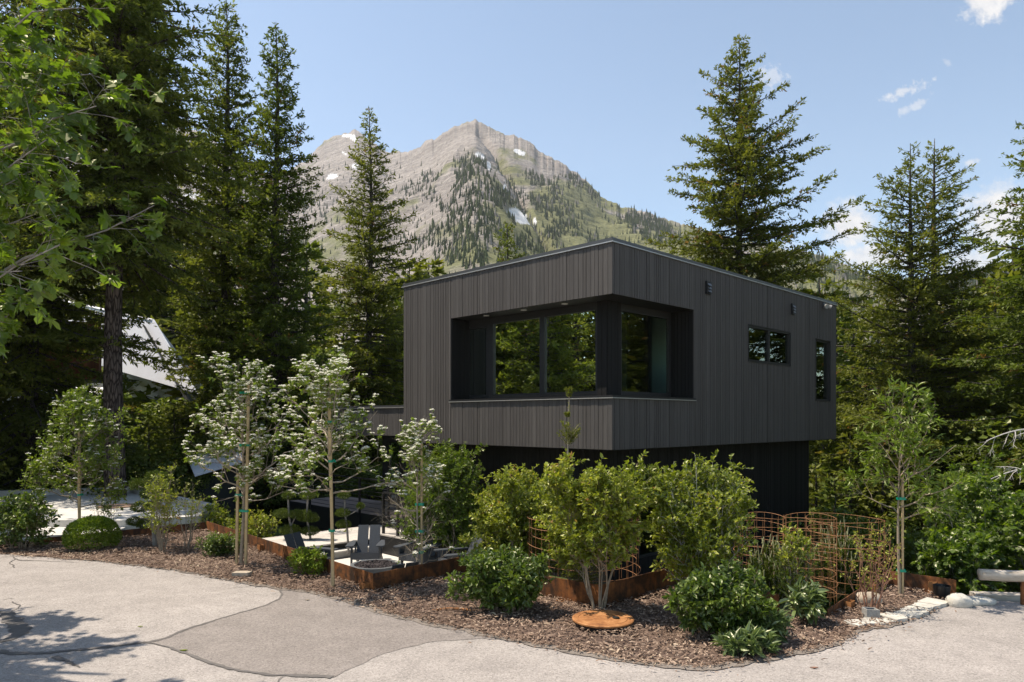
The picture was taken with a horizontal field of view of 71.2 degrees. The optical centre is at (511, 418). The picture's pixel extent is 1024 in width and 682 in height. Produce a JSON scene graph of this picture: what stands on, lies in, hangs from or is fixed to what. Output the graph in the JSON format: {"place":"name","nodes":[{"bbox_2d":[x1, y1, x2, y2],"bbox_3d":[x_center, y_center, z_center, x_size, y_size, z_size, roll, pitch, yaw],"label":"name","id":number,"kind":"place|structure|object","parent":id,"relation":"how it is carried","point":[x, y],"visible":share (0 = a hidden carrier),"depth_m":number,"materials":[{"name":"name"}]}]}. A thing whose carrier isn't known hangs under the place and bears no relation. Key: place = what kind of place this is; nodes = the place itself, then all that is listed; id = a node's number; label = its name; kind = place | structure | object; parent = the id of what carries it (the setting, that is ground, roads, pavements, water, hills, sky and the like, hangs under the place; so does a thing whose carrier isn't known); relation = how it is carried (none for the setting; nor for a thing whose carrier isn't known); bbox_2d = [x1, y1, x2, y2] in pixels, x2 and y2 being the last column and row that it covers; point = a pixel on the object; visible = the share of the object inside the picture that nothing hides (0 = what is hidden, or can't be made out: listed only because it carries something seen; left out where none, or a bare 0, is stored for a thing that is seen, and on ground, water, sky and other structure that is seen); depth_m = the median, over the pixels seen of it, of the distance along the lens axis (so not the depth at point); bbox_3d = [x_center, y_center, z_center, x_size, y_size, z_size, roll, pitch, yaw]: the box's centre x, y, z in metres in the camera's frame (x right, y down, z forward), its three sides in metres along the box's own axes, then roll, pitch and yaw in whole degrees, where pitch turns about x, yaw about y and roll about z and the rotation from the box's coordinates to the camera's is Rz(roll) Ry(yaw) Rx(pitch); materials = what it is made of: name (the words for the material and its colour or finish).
{"place":"outdoors","nodes":[
{"label":"outdoors","id":0,"kind":"place"},
{"bbox_2d":[0,486,213,540],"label":"concrete pad","id":1,"kind":"object","parent":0,"point":[66,508],"visible":0.3,"depth_m":21.34,"materials":[{"name":"grey concrete"}]},
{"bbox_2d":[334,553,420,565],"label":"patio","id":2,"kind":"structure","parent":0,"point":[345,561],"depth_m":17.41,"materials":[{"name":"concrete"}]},
{"bbox_2d":[284,532,338,559],"bbox_3d":[-4.524,2.970,15.651,1.160,0.900,0.870,0,0,22],"label":"adirondack chair","id":3,"kind":"object","parent":2,"relation":"on","point":[294,540],"visible":0.16,"depth_m":15.78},
{"bbox_2d":[335,489,365,553],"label":"pompom pine","id":4,"kind":"object","parent":2,"relation":"on","point":[346,513],"visible":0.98,"depth_m":17.56,"materials":[{"name":"green plant"}]},
{"bbox_2d":[345,525,384,563],"bbox_3d":[-3.366,2.970,16.700,0.870,0.900,1.160,0,0,-5],"label":"adirondack chair","id":5,"kind":"object","parent":2,"relation":"on","point":[376,543],"visible":0.92,"depth_m":16.83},
{"bbox_2d":[350,559,400,572],"bbox_3d":[-2.848,3.207,14.959,1.050,0.427,1.050,0,0,0],"label":"fire pit","id":6,"kind":"object","parent":2,"relation":"on","point":[375,565],"visible":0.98,"depth_m":14.85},
{"bbox_2d":[371,408,455,564],"bbox_3d":[-1.677,1.660,12.705,1.362,3.722,1.323,0,0,26],"label":"hawthorn tree","id":7,"kind":"object","parent":2,"relation":"on","point":[414,452],"visible":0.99,"depth_m":12.71,"materials":[{"name":"green plant"}]},
{"bbox_2d":[393,526,441,563],"bbox_3d":[-2.046,2.970,16.422,0.870,0.900,1.160,0,0,25],"label":"adirondack chair","id":8,"kind":"object","parent":2,"relation":"on","point":[402,555],"visible":0.6,"depth_m":16.17,"materials":[{"name":"grey wood"}]},
{"bbox_2d":[380,530,470,562],"bbox_3d":[-2.210,3.163,18.041,1.354,0.475,2.200,0,0,-45],"label":"deck landing","id":9,"kind":"object","parent":2,"relation":"on","point":[388,548],"visible":0.15,"depth_m":17.88,"materials":[{"name":"grey concrete"}]},
{"bbox_2d":[382,490,414,538],"bbox_3d":[-2.853,2.480,18.257,0.943,1.240,1.782,0,0,0],"label":"deck railing","id":10,"kind":"object","parent":9,"relation":"on","point":[383,508],"visible":0.45,"depth_m":18.24,"materials":[{"name":"black metal"}]},
{"bbox_2d":[391,436,498,562],"bbox_3d":[-1.526,1.947,17.054,2.306,3.075,2.295,0,0,30],"label":"hedge","id":11,"kind":"object","parent":2,"relation":"on","point":[457,508],"visible":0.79,"depth_m":16.57,"materials":[{"name":"green plant"}]},
{"bbox_2d":[433,532,483,560],"bbox_3d":[-1.027,2.970,15.583,1.160,0.900,0.870,0,0,-24],"label":"adirondack chair","id":12,"kind":"object","parent":2,"relation":"on","point":[454,555],"visible":0.31,"depth_m":15.68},
{"bbox_2d":[0,465,794,614],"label":"ground","id":13,"kind":"structure","parent":0,"point":[278,533],"depth_m":20.99,"materials":[{"name":"soil"}]},
{"bbox_2d":[0,0,168,358],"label":"maple tree","id":14,"kind":"object","parent":13,"relation":"on","point":[14,35],"visible":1,"depth_m":6.75,"materials":[{"name":"green plant"}]},
{"bbox_2d":[0,0,192,489],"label":"spruce tree","id":15,"kind":"object","parent":13,"relation":"on","point":[27,377],"visible":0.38,"depth_m":26.38,"materials":[{"name":"green plant"}]},
{"bbox_2d":[2,301,202,472],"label":"neighbour house","id":16,"kind":"structure","parent":13,"relation":"on","point":[143,374],"depth_m":40.41,"materials":[{"name":"white wood"}]},
{"bbox_2d":[0,0,271,496],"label":"spruce tree","id":17,"kind":"object","parent":13,"relation":"on","point":[101,189],"visible":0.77,"depth_m":24.29,"materials":[{"name":"green plant"}]},
{"bbox_2d":[81,0,220,467],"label":"spruce tree","id":18,"kind":"object","parent":13,"relation":"on","point":[163,313],"visible":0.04,"depth_m":49.87,"materials":[{"name":"green plant"}]},
{"bbox_2d":[184,498,253,529],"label":"leafy bush","id":19,"kind":"object","parent":13,"relation":"on","point":[215,513],"visible":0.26,"depth_m":20.45,"materials":[{"name":"green plant"}]},
{"bbox_2d":[134,0,313,496],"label":"spruce tree","id":20,"kind":"object","parent":13,"relation":"on","point":[209,325],"visible":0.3,"depth_m":30.39,"materials":[{"name":"green plant"}]},
{"bbox_2d":[188,445,262,523],"bbox_3d":[-11.533,2.713,28.352,3.256,3.683,3.396,0,0,44],"label":"lean to","id":21,"kind":"object","parent":13,"relation":"on","point":[222,494],"visible":0.27,"depth_m":27.49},
{"bbox_2d":[222,505,281,537],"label":"leafy bush","id":22,"kind":"object","parent":13,"relation":"on","point":[259,522],"visible":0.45,"depth_m":19.08,"materials":[{"name":"green plant"}]},
{"bbox_2d":[195,22,347,530],"bbox_3d":[-9.788,-5.520,29.607,5.918,21.656,6.382,0,0,-19],"label":"spruce tree","id":23,"kind":"object","parent":13,"relation":"on","point":[284,354],"visible":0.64,"depth_m":28.91,"materials":[{"name":"green plant"}]},
{"bbox_2d":[263,526,394,559],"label":"patio","id":24,"kind":"structure","parent":13,"relation":"on","point":[320,538],"depth_m":18.35,"materials":[{"name":"beige concrete"}]},
{"bbox_2d":[271,490,303,534],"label":"pompom pine","id":25,"kind":"object","parent":24,"relation":"on","point":[290,526],"visible":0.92,"depth_m":18.14,"materials":[{"name":"green plant"}]},
{"bbox_2d":[295,490,319,539],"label":"pompom pine","id":26,"kind":"object","parent":24,"relation":"on","point":[309,517],"visible":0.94,"depth_m":18.13,"materials":[{"name":"green plant"}]},
{"bbox_2d":[288,496,418,531],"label":"deck walkway","id":27,"kind":"structure","parent":13,"relation":"on","point":[368,517],"depth_m":22.89,"materials":[{"name":"grey wood"}]},
{"bbox_2d":[287,470,456,526],"bbox_3d":[-4.539,2.495,21.319,0.055,1.510,8.935,0,0,-45],"label":"deck railing","id":28,"kind":"object","parent":27,"relation":"attached to","point":[359,482],"visible":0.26,"depth_m":21.50,"materials":[{"name":"black metal"}]},
{"bbox_2d":[290,106,425,499],"bbox_3d":[-6.871,-4.246,34.325,8.379,21.106,7.901,0,0,26],"label":"fir tree","id":29,"kind":"object","parent":13,"relation":"on","point":[361,361],"visible":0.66,"depth_m":33.41,"materials":[{"name":"green plant"}]},
{"bbox_2d":[415,444,423,563],"bbox_3d":[-1.645,2.031,12.746,0.162,3.178,0.125,0,0,0],"label":"tree stake","id":30,"kind":"object","parent":13,"relation":"on","point":[421,504],"visible":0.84,"depth_m":12.75,"materials":[{"name":"brown wood"}]},
{"bbox_2d":[0,280,1013,552],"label":"conifer wood","id":31,"kind":"object","parent":13,"relation":"on","point":[168,412],"depth_m":29.59,"materials":[{"name":"green plant"}]},
{"bbox_2d":[493,220,524,261],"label":"fir tree","id":32,"kind":"object","parent":13,"relation":"on","point":[508,253],"visible":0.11,"depth_m":61.81,"materials":[{"name":"green plant"}]},
{"bbox_2d":[0,333,1023,615],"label":"leafy undergrowth","id":33,"kind":"object","parent":13,"relation":"on","point":[852,523],"visible":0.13,"depth_m":26.84,"materials":[{"name":"green plant"}]},
{"bbox_2d":[13,234,1023,591],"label":"conifer wood","id":34,"kind":"object","parent":13,"relation":"on","point":[813,444],"visible":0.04,"depth_m":37.32,"materials":[{"name":"green plant"}]},
{"bbox_2d":[14,242,1023,571],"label":"wood trunks","id":35,"kind":"object","parent":13,"relation":"on","point":[172,330],"visible":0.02,"depth_m":30.99,"materials":[{"name":"brown plant"}]},
{"bbox_2d":[538,386,599,584],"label":"young spruce","id":36,"kind":"object","parent":13,"relation":"on","point":[573,435],"visible":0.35,"depth_m":12.06,"materials":[{"name":"green plant"}]},
{"bbox_2d":[527,516,640,584],"bbox_3d":[1.207,2.212,12.100,1.911,1.204,1.911,0,0,0],"label":"wire cage","id":37,"kind":"object","parent":13,"relation":"on","point":[531,545],"visible":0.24,"depth_m":11.84,"materials":[{"name":"brown metal"}]},
{"bbox_2d":[336,237,837,583],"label":"modern house","id":38,"kind":"structure","parent":13,"relation":"on","point":[665,358],"depth_m":17.51,"materials":[{"name":"black wood"}]},
{"bbox_2d":[388,440,400,502],"bbox_3d":[-3.900,1.735,23.847,0.575,2.070,0.580,0,0,0],"label":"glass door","id":39,"kind":"structure","parent":38,"relation":"in","point":[395,458],"depth_m":23.85,"materials":[{"name":"black glass"}]},
{"bbox_2d":[469,324,487,397],"bbox_3d":[-0.910,-1.460,18.353,0.733,1.840,0.740,0,0,0],"label":"window","id":40,"kind":"structure","parent":38,"relation":"in","point":[478,334],"depth_m":18.29,"materials":[{"name":"clear glass"}]},
{"bbox_2d":[491,314,541,396],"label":"window","id":41,"kind":"structure","parent":38,"relation":"in","point":[516,343],"depth_m":17.31,"materials":[{"name":"clear glass"}]},
{"bbox_2d":[542,306,596,395],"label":"window","id":42,"kind":"structure","parent":38,"relation":"in","point":[569,338],"depth_m":16.12,"materials":[{"name":"clear glass"}]},
{"bbox_2d":[621,308,670,395],"bbox_3d":[3.037,-1.490,16.369,2.004,1.900,0.080,0,0,-45],"label":"window","id":43,"kind":"structure","parent":38,"relation":"in","point":[668,318],"depth_m":16.89,"materials":[{"name":"black metal"}]},
{"bbox_2d":[749,325,789,365],"bbox_3d":[6.952,-1.968,19.413,2.468,0.935,0.090,0,0,-45],"label":"window","id":44,"kind":"structure","parent":38,"relation":"in","point":[768,331],"depth_m":19.38,"materials":[{"name":"black metal"}]},
{"bbox_2d":[816,339,828,400],"bbox_3d":[9.449,-1.480,21.926,1.066,1.840,0.090,0,0,-45],"label":"window","id":45,"kind":"structure","parent":38,"relation":"in","point":[826,343],"depth_m":22.25,"materials":[{"name":"black metal"}]},
{"bbox_2d":[733,512,786,595],"bbox_3d":[4.361,2.382,12.600,0.895,1.392,0.895,0,0,0],"label":"wire cage","id":46,"kind":"object","parent":13,"relation":"on","point":[764,527],"visible":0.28,"depth_m":12.71,"materials":[{"name":"brown metal"}]},
{"bbox_2d":[644,34,886,378],"bbox_3d":[11.734,-6.824,38.749,12.267,27.266,14.053,0,0,-37],"label":"fir tree","id":47,"kind":"object","parent":13,"relation":"on","point":[740,152],"visible":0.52,"depth_m":36.88,"materials":[{"name":"green plant"}]},
{"bbox_2d":[746,534,798,605],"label":"leafy shrub","id":48,"kind":"object","parent":13,"relation":"on","point":[766,570],"visible":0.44,"depth_m":11.90,"materials":[{"name":"green plant"}]},
{"bbox_2d":[768,521,820,613],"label":"leafy shrub","id":49,"kind":"object","parent":13,"relation":"on","point":[798,549],"visible":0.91,"depth_m":10.34,"materials":[{"name":"green plant"}]},
{"bbox_2d":[782,512,837,603],"bbox_3d":[5.159,2.398,12.400,0.897,1.463,0.897,0,0,0],"label":"wire cage","id":50,"kind":"object","parent":13,"relation":"on","point":[834,556],"visible":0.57,"depth_m":12.31,"materials":[{"name":"brown metal"}]},
{"bbox_2d":[813,517,863,597],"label":"shrub","id":51,"kind":"object","parent":13,"relation":"on","point":[846,553],"visible":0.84,"depth_m":13.10,"materials":[{"name":"green plant"}]},
{"bbox_2d":[806,513,886,594],"bbox_3d":[6.227,2.574,13.400,1.398,1.462,1.399,0,0,0],"label":"wire cage","id":52,"kind":"object","parent":13,"relation":"on","point":[810,525],"visible":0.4,"depth_m":13.45,"materials":[{"name":"brown metal"}]},
{"bbox_2d":[809,142,1023,537],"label":"pine tree","id":53,"kind":"object","parent":13,"relation":"on","point":[912,360],"visible":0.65,"depth_m":29.43,"materials":[{"name":"green plant"}]},
{"bbox_2d":[849,138,1023,512],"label":"pine tree","id":54,"kind":"object","parent":13,"relation":"on","point":[970,273],"visible":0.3,"depth_m":30.38,"materials":[{"name":"green plant"}]},
{"bbox_2d":[900,445,1012,590],"bbox_3d":[11.830,3.018,18.447,3.215,4.696,2.780,0,0,0],"label":"maple bush","id":55,"kind":"object","parent":13,"relation":"on","point":[939,518],"visible":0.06,"depth_m":18.50,"materials":[{"name":"green plant"}]},
{"bbox_2d":[910,523,1017,595],"bbox_3d":[9.067,3.127,14.425,1.824,2.074,1.854,0,0,0],"label":"maple bush","id":56,"kind":"object","parent":13,"relation":"on","point":[963,558],"visible":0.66,"depth_m":14.20,"materials":[{"name":"green plant"}]},
{"bbox_2d":[917,461,1023,591],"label":"maple bush","id":57,"kind":"object","parent":13,"relation":"on","point":[979,492],"visible":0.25,"depth_m":15.51,"materials":[{"name":"green plant"}]},
{"bbox_2d":[930,122,1023,525],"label":"fir tree","id":58,"kind":"object","parent":13,"relation":"on","point":[996,380],"visible":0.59,"depth_m":25.43,"materials":[{"name":"green plant"}]},
{"bbox_2d":[977,569,1023,604],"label":"bench","id":59,"kind":"object","parent":13,"relation":"on","point":[1002,575],"visible":0.95,"depth_m":10.79,"materials":[{"name":"grey wood"}]},
{"bbox_2d":[983,491,1023,592],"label":"maple bush","id":60,"kind":"object","parent":13,"relation":"on","point":[1010,523],"visible":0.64,"depth_m":14.51,"materials":[{"name":"green plant"}]},
{"bbox_2d":[0,529,991,675],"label":"bark mulch","id":61,"kind":"object","parent":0,"point":[334,592],"visible":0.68,"depth_m":10.50,"materials":[{"name":"brown wood"}]},
{"bbox_2d":[0,489,61,549],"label":"leafy shrub","id":62,"kind":"object","parent":61,"relation":"on","point":[19,519],"visible":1,"depth_m":15.30,"materials":[{"name":"green plant"}]},
{"bbox_2d":[17,384,134,516],"bbox_3d":[-9.718,1.048,16.235,2.227,3.705,2.689,0,0,-21],"label":"hawthorn tree","id":63,"kind":"object","parent":61,"relation":"on","point":[76,405],"visible":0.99,"depth_m":15.89,"materials":[{"name":"green plant"}]},
{"bbox_2d":[61,515,122,549],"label":"clipped ball shrub","id":64,"kind":"object","parent":61,"relation":"on","point":[93,524],"visible":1,"depth_m":15.04,"materials":[{"name":"green plant"}]},
{"bbox_2d":[84,470,128,536],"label":"bare shrub","id":65,"kind":"object","parent":61,"relation":"on","point":[102,500],"visible":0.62,"depth_m":16.59,"materials":[{"name":"green plant"}]},
{"bbox_2d":[29,522,205,545],"bbox_3d":[-9.083,2.740,16.712,3.646,0.360,0.105,0,0,-35],"label":"steel edging","id":66,"kind":"object","parent":61,"relation":"on","point":[141,531],"visible":0.29,"depth_m":17.03,"materials":[{"name":"brown metal"}]},
{"bbox_2d":[125,470,179,546],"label":"pompom pine","id":67,"kind":"object","parent":61,"relation":"on","point":[138,520],"visible":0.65,"depth_m":15.55,"materials":[{"name":"green plant"}]},
{"bbox_2d":[135,461,182,551],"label":"leafy shrub","id":68,"kind":"object","parent":61,"relation":"on","point":[156,503],"visible":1,"depth_m":14.96,"materials":[{"name":"green plant"}]},
{"bbox_2d":[164,476,208,548],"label":"bare shrub","id":69,"kind":"object","parent":61,"relation":"on","point":[192,519],"visible":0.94,"depth_m":15.42,"materials":[{"name":"green plant"}]},
{"bbox_2d":[194,530,243,557],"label":"shrub","id":70,"kind":"object","parent":61,"relation":"on","point":[215,544],"visible":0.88,"depth_m":14.37,"materials":[{"name":"green plant"}]},
{"bbox_2d":[235,474,248,564],"bbox_3d":[-5.150,2.025,13.669,0.280,1.950,0.097,0,0,0],"label":"tree stake","id":71,"kind":"object","parent":61,"relation":"on","point":[237,527],"visible":0.61,"depth_m":13.66,"materials":[{"name":"brown wood"}]},
{"bbox_2d":[239,385,250,565],"bbox_3d":[-5.090,1.175,13.632,0.255,3.650,0.096,0,0,18],"label":"tree stake","id":72,"kind":"object","parent":61,"relation":"on","point":[246,510],"visible":0.81,"depth_m":13.59,"materials":[{"name":"brown wood"}]},
{"bbox_2d":[181,351,323,564],"bbox_3d":[-5.088,0.803,13.979,2.402,4.197,2.536,0,0,33],"label":"hawthorn tree","id":73,"kind":"object","parent":61,"relation":"on","point":[258,381],"visible":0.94,"depth_m":13.54,"materials":[{"name":"green plant"}]},
{"bbox_2d":[206,521,372,590],"bbox_3d":[-4.956,2.710,14.664,0.105,0.420,8.204,0,0,-41],"label":"steel edging","id":74,"kind":"object","parent":61,"relation":"on","point":[363,578],"visible":0.3,"depth_m":12.99,"materials":[{"name":"brown metal"}]},
{"bbox_2d":[284,545,327,576],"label":"shrub","id":75,"kind":"object","parent":61,"relation":"on","point":[306,560],"visible":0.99,"depth_m":12.65,"materials":[{"name":"green plant"}]},
{"bbox_2d":[327,398,335,587],"bbox_3d":[-2.993,1.325,11.864,0.138,3.350,0.132,0,0,21],"label":"tree stake","id":76,"kind":"object","parent":61,"relation":"on","point":[331,530],"visible":0.8,"depth_m":11.83,"materials":[{"name":"brown wood"}]},
{"bbox_2d":[262,342,414,586],"bbox_3d":[-3.012,0.819,12.049,2.232,4.164,2.364,0,0,-29],"label":"hawthorn tree","id":77,"kind":"object","parent":61,"relation":"on","point":[317,389],"visible":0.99,"depth_m":11.79,"materials":[{"name":"green plant"}]},
{"bbox_2d":[373,555,467,590],"bbox_3d":[-1.249,2.695,12.559,2.800,0.450,0.012,0,0,-45],"label":"steel edging","id":78,"kind":"object","parent":61,"relation":"on","point":[409,574],"visible":0.5,"depth_m":12.18,"materials":[{"name":"brown metal"}]},
{"bbox_2d":[443,542,554,614],"bbox_3d":[-0.174,2.329,10.383,1.610,1.071,1.264,0,0,0],"label":"glossy shrub","id":79,"kind":"object","parent":61,"relation":"on","point":[509,579],"visible":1,"depth_m":10.10,"materials":[{"name":"green plant"}]},
{"bbox_2d":[458,463,572,568],"bbox_3d":[0.069,1.997,12.875,2.169,2.437,2.152,0,0,0],"label":"multi stem shrub","id":80,"kind":"object","parent":61,"relation":"on","point":[517,492],"visible":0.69,"depth_m":12.47,"materials":[{"name":"green plant"}]},
{"bbox_2d":[536,576,598,606],"bbox_3d":[0.668,2.680,11.065,1.672,0.480,0.105,0,0,45],"label":"steel edging","id":81,"kind":"object","parent":61,"relation":"on","point":[568,590],"visible":0.29,"depth_m":10.92,"materials":[{"name":"brown metal"}]},
{"bbox_2d":[533,447,661,609],"bbox_3d":[1.212,1.629,10.452,1.927,2.472,1.848,0,0,17],"label":"multi stem shrub","id":82,"kind":"object","parent":61,"relation":"on","point":[596,501],"visible":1,"depth_m":10.10,"materials":[{"name":"green plant"}]},
{"bbox_2d":[572,610,633,632],"bbox_3d":[1.228,2.739,9.656,0.830,0.162,0.830,0,0,0],"label":"tank lid","id":83,"kind":"object","parent":61,"relation":"on","point":[593,620],"visible":0.97,"depth_m":9.55,"materials":[{"name":"orange metal"}]},
{"bbox_2d":[600,568,683,606],"bbox_3d":[2.171,2.680,11.354,2.440,0.480,0.012,0,0,-44],"label":"steel edging","id":84,"kind":"object","parent":61,"relation":"on","point":[634,587],"visible":0.38,"depth_m":11.12,"materials":[{"name":"brown metal"}]},
{"bbox_2d":[638,449,761,584],"bbox_3d":[2.888,1.671,10.995,1.924,2.430,2.034,0,0,0],"label":"multi stem shrub","id":85,"kind":"object","parent":61,"relation":"on","point":[694,527],"visible":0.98,"depth_m":10.54,"materials":[{"name":"green plant"}]},
{"bbox_2d":[662,556,779,637],"bbox_3d":[2.714,2.311,9.262,1.429,1.106,1.296,0,0,20],"label":"glossy shrub","id":86,"kind":"object","parent":61,"relation":"on","point":[722,598],"visible":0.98,"depth_m":8.95,"materials":[{"name":"green plant"}]},
{"bbox_2d":[710,620,780,658],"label":"weedy plant","id":87,"kind":"object","parent":61,"relation":"on","point":[752,640],"visible":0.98,"depth_m":8.44,"materials":[{"name":"green plant"}]},
{"bbox_2d":[757,608,795,644],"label":"weedy plant","id":88,"kind":"object","parent":61,"relation":"on","point":[780,623],"visible":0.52,"depth_m":8.85,"materials":[{"name":"green plant"}]},
{"bbox_2d":[779,575,828,625],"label":"leafy plant","id":89,"kind":"object","parent":61,"relation":"on","point":[809,601],"visible":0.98,"depth_m":9.68,"materials":[{"name":"green plant"}]},
{"bbox_2d":[827,572,887,616],"bbox_3d":[5.380,2.720,10.957,0.105,0.400,2.556,0,0,45],"label":"steel edging","id":90,"kind":"object","parent":61,"relation":"on","point":[848,600],"visible":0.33,"depth_m":10.52,"materials":[{"name":"brown metal"}]},
{"bbox_2d":[824,514,904,609],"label":"bare shrub","id":91,"kind":"object","parent":61,"relation":"on","point":[862,581],"visible":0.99,"depth_m":10.32,"materials":[{"name":"red plant"}]},
{"bbox_2d":[843,597,947,627],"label":"stone kerb","id":92,"kind":"structure","parent":61,"relation":"on","point":[928,604],"depth_m":10.16,"materials":[{"name":"grey stone"}]},
{"bbox_2d":[896,474,906,596],"bbox_3d":[6.117,1.935,11.245,0.135,2.131,0.101,0,0,0],"label":"tree stake","id":93,"kind":"object","parent":61,"relation":"on","point":[902,498],"visible":0.91,"depth_m":11.22,"materials":[{"name":"brown wood"}]},
{"bbox_2d":[839,374,975,596],"bbox_3d":[6.213,1.089,11.046,1.687,3.624,2.222,0,0,0],"label":"sapling tree","id":94,"kind":"object","parent":61,"relation":"on","point":[922,419],"visible":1,"depth_m":11.15,"materials":[{"name":"green plant"}]},
{"bbox_2d":[889,571,955,593],"bbox_3d":[6.593,2.720,11.545,0.970,0.400,0.105,0,0,42],"label":"steel edging","id":95,"kind":"object","parent":61,"relation":"on","point":[919,581],"visible":0.49,"depth_m":11.57,"materials":[{"name":"brown metal"}]},
{"bbox_2d":[945,593,972,607],"bbox_3d":[6.706,2.737,10.733,0.340,0.244,0.303,0,0,0],"label":"boulder","id":96,"kind":"object","parent":61,"relation":"on","point":[958,600],"visible":0.73,"depth_m":10.62,"materials":[{"name":"stone"}]},
{"bbox_2d":[0,119,1010,394],"bbox_3d":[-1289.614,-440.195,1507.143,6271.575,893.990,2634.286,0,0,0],"label":"mountain","id":97,"kind":"structure","parent":0,"point":[512,153],"depth_m":1109.33,"materials":[{"name":"grey stone"}]},
{"bbox_2d":[58,148,1023,382],"bbox_3d":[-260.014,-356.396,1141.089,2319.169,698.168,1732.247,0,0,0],"label":"mountain forest","id":98,"kind":"object","parent":97,"relation":"on","point":[633,218],"visible":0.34,"depth_m":763.25,"materials":[{"name":"green plant"}]},
{"bbox_2d":[0,554,1023,681],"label":"road","id":99,"kind":"structure","parent":0,"point":[74,604],"depth_m":8.69,"materials":[{"name":"concrete"}]},
{"bbox_2d":[0,556,334,680],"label":"road cracks","id":100,"kind":"object","parent":99,"relation":"on","point":[18,626],"visible":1,"depth_m":8.94,"materials":[{"name":"grey asphalt"}]},
{"bbox_2d":[150,590,502,676],"bbox_3d":[-2.672,2.796,9.422,4.851,0.001,3.011,0,0,36],"label":"road patch","id":101,"kind":"object","parent":99,"relation":"on","point":[291,632],"visible":0.95,"depth_m":9.16,"materials":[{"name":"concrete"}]},
{"bbox_2d":[56,557,922,670],"bbox_3d":[-2.138,2.789,10.801,15.719,0.001,3.242,0,0,16],"label":"road edge grit","id":102,"kind":"object","parent":99,"relation":"on","point":[663,665],"visible":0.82,"depth_m":8.89,"materials":[{"name":"grey gravel"}]},
{"bbox_2d":[969,591,1019,601],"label":"timber kerb","id":103,"kind":"structure","parent":99,"relation":"on","point":[1007,596],"depth_m":11.20,"materials":[{"name":"grey wood"}]},
{"bbox_2d":[0,0,1023,277],"label":"sky","id":104,"kind":"structure","parent":0,"point":[607,90],"materials":[{"name":"blue"}]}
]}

